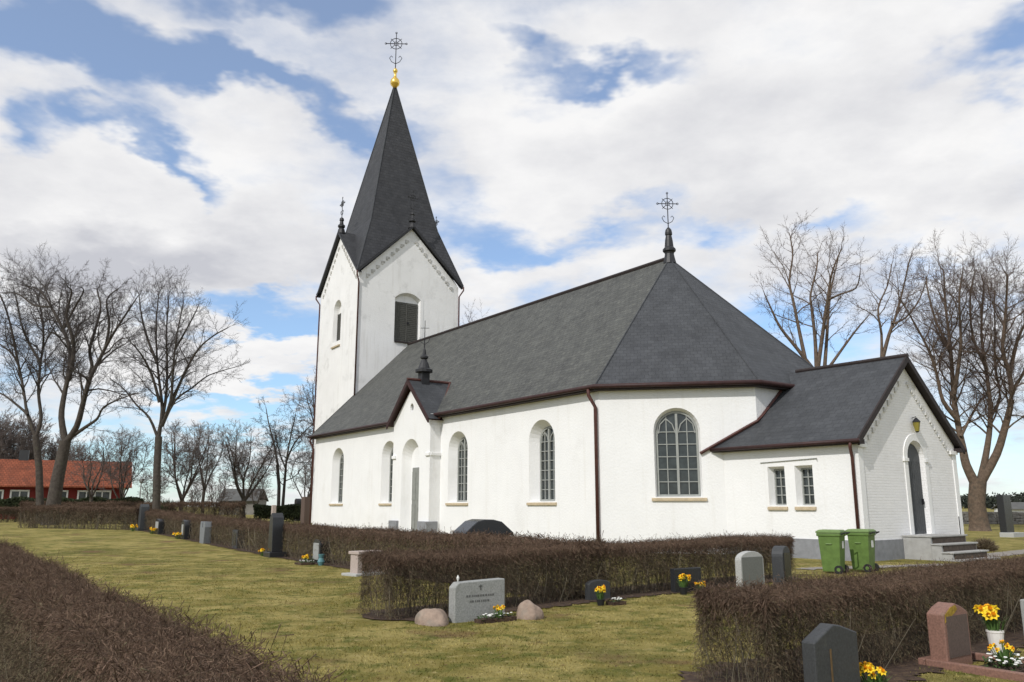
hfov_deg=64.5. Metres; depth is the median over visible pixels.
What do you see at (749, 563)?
gravestone
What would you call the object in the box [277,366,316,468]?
bare tree
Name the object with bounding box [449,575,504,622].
gravestone
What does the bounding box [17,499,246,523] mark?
bare hedge
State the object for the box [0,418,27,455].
dense tree
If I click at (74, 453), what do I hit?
dense tree
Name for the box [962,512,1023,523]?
stone wall
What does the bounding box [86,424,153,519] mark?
bare tree
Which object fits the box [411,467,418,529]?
door
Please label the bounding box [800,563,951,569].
path
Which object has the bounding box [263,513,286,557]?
gravestone
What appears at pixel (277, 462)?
bare tree
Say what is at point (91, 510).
bare hedge
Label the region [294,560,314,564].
planting bed
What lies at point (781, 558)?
gravestone
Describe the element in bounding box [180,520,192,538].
gravestone
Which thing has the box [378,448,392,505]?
window
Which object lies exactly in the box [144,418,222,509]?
bare tree
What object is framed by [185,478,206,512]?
bare tree
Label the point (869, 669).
daffodils
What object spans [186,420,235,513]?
bare tree
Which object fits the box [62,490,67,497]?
window
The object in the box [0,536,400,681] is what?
bare hedge
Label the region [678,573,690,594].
daffodils
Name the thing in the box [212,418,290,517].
bare tree
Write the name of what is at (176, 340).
bare tree
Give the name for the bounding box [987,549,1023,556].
path
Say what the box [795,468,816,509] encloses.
window
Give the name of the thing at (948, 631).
gravestone
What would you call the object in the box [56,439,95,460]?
bare tree
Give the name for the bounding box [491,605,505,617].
daffodils
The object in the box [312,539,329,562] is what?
gravestone
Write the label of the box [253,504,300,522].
evergreen hedge
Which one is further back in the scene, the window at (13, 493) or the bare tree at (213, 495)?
the bare tree at (213, 495)
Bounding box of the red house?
[0,450,132,518]
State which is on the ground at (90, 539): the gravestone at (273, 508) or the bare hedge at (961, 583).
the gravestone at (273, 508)
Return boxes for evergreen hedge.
[0,496,144,520]
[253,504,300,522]
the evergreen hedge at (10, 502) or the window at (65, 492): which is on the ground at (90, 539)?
the evergreen hedge at (10, 502)
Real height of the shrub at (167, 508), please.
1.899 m
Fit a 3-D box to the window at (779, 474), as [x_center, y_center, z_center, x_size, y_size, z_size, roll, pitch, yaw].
[8.753,4.863,26.573,0.401,1.319,0.751,8,-14,-35]
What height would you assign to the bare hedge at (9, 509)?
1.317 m
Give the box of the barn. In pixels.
[217,489,268,514]
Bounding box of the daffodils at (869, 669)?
[859,661,890,681]
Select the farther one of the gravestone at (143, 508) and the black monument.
the gravestone at (143, 508)
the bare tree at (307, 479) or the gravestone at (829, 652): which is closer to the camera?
the gravestone at (829, 652)
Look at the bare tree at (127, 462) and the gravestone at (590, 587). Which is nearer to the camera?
the gravestone at (590, 587)
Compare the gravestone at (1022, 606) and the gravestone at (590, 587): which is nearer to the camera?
the gravestone at (1022, 606)
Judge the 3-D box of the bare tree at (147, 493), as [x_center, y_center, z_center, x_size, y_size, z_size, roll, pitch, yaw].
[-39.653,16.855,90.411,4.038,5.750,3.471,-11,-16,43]
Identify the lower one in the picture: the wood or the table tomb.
the table tomb
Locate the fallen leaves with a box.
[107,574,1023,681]
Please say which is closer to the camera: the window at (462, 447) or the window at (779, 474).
the window at (779, 474)
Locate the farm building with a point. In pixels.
(1017, 506)
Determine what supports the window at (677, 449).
in the church
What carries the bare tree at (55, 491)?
on the ground at (90, 539)
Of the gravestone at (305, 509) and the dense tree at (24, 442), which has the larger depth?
the dense tree at (24, 442)
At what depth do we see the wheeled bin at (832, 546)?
19.78 m
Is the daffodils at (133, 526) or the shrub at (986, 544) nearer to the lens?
the shrub at (986, 544)
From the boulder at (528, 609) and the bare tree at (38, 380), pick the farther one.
the bare tree at (38, 380)
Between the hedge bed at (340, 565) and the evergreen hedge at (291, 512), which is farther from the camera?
the evergreen hedge at (291, 512)
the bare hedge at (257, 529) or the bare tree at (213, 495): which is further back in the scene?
the bare tree at (213, 495)
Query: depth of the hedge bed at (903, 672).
8.20 m
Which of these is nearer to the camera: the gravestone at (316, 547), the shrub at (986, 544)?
the gravestone at (316, 547)
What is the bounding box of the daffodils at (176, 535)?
[172,532,181,538]
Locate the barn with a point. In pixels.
(248, 502)
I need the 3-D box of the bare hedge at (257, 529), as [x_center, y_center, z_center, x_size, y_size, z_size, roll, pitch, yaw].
[-9.148,6.729,28.958,1.424,1.629,36.703,8,-14,-35]
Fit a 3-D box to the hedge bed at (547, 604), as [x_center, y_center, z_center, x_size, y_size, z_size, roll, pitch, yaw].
[2.133,4.742,15.329,11.202,0.001,1.714,10,-15,-40]
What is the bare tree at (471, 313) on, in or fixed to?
on the ground at (90, 539)
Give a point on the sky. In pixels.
(225, 140)
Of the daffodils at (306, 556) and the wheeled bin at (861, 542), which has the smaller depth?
the wheeled bin at (861, 542)
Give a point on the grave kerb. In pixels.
(982, 670)
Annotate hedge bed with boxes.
[142,530,584,597]
[362,575,801,620]
[678,608,1023,681]
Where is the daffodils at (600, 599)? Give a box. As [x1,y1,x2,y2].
[594,584,605,605]
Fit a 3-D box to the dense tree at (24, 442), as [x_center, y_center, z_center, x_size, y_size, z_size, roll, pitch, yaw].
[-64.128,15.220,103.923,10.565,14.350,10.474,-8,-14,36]
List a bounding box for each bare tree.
[0,241,88,522]
[0,248,167,524]
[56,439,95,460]
[64,433,119,520]
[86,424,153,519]
[88,265,250,509]
[137,466,169,501]
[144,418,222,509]
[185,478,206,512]
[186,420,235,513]
[198,469,236,513]
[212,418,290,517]
[245,466,276,504]
[248,397,313,505]
[274,447,311,496]
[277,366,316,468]
[459,299,488,323]
[749,208,885,366]
[838,237,952,356]
[864,229,1023,530]
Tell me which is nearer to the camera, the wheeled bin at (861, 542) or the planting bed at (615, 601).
the planting bed at (615, 601)
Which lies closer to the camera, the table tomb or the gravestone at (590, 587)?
the gravestone at (590, 587)
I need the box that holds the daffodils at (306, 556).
[301,554,313,561]
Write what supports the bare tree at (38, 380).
on the ground at (90, 539)
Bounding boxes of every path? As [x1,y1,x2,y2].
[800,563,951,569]
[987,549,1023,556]
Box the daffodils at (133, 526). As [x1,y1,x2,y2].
[130,524,137,530]
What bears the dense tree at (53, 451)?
on the ground at (90, 539)
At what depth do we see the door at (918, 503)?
26.55 m
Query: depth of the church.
32.15 m
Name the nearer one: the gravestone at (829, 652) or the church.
the gravestone at (829, 652)
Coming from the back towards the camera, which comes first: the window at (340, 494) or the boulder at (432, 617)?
the window at (340, 494)
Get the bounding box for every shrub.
[161,498,176,510]
[970,536,999,551]
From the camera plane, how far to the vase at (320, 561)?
22.33 m
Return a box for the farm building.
[991,502,1023,511]
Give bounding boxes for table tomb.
[341,550,381,576]
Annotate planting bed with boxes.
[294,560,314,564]
[474,612,516,623]
[606,597,625,605]
[980,652,1023,672]
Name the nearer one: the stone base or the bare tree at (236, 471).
the stone base
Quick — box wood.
[960,492,1023,508]
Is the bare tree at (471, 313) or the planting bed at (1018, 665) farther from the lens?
the bare tree at (471, 313)
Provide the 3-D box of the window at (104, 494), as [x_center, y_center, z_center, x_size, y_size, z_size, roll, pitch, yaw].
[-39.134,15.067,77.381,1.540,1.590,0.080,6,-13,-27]
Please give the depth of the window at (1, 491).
73.75 m
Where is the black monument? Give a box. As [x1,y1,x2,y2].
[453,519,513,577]
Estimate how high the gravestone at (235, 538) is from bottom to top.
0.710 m
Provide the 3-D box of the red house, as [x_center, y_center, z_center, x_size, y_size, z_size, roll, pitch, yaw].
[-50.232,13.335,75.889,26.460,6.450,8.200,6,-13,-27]
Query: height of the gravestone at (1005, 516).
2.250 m
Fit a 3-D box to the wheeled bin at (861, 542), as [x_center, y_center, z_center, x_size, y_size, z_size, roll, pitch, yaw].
[8.867,5.268,20.435,0.701,1.034,0.556,-11,-16,42]
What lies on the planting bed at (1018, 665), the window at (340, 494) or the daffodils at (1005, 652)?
the daffodils at (1005, 652)
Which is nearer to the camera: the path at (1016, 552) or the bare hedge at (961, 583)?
the bare hedge at (961, 583)
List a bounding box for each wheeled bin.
[815,529,849,573]
[845,529,879,571]
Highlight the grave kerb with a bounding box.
[918,652,1023,681]
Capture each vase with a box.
[317,554,324,565]
[972,604,1007,653]
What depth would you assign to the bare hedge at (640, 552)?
13.84 m
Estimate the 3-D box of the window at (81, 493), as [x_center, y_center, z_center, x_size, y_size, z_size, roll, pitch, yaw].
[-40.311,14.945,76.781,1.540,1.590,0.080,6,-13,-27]
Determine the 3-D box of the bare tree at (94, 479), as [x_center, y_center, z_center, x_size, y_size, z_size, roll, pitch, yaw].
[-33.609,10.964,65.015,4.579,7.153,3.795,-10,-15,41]
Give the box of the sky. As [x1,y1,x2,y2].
[0,0,1023,506]
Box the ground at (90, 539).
[0,507,1023,681]
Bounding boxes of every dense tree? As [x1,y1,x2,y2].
[0,405,55,459]
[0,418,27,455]
[6,430,84,459]
[41,439,98,460]
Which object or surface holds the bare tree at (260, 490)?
on the ground at (90, 539)
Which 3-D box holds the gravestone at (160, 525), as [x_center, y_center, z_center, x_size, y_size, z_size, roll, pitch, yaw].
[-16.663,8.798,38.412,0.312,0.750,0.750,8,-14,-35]
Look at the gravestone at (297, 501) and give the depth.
64.53 m
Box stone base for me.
[999,532,1023,537]
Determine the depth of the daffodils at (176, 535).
34.59 m
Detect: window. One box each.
[0,490,3,498]
[9,490,29,497]
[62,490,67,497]
[77,490,95,498]
[93,490,110,498]
[329,454,343,505]
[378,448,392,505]
[445,437,467,504]
[526,427,556,504]
[652,411,706,500]
[767,469,787,509]
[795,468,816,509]
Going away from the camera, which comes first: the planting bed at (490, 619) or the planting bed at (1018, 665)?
the planting bed at (1018, 665)
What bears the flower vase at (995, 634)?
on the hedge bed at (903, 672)
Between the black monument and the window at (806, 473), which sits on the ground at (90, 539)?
the black monument
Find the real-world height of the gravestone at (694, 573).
0.490 m
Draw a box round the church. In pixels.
[307,33,1000,561]
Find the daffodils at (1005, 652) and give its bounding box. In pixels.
[987,639,1019,666]
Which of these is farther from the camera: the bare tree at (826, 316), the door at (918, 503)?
the bare tree at (826, 316)
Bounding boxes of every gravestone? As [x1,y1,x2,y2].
[135,504,149,530]
[154,519,165,533]
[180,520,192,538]
[199,521,211,543]
[232,530,245,548]
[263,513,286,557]
[271,505,275,513]
[294,499,300,520]
[300,497,309,523]
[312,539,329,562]
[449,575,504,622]
[585,579,610,599]
[670,567,700,591]
[735,551,764,586]
[771,546,791,586]
[802,623,859,681]
[926,602,972,664]
[996,495,1013,532]
[1020,599,1023,631]
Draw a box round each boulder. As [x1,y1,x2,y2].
[415,608,448,625]
[516,600,543,619]
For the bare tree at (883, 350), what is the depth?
62.28 m
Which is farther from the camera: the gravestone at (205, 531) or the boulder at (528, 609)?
the gravestone at (205, 531)
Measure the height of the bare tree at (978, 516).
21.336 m
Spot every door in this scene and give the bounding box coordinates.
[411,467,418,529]
[907,444,926,533]
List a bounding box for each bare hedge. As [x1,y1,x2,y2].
[0,505,26,521]
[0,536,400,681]
[16,503,139,529]
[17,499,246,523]
[136,508,609,598]
[354,530,798,621]
[686,550,1023,681]
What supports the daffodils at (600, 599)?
on the ground at (90, 539)
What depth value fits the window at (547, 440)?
32.17 m
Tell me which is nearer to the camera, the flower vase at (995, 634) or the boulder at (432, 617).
the flower vase at (995, 634)

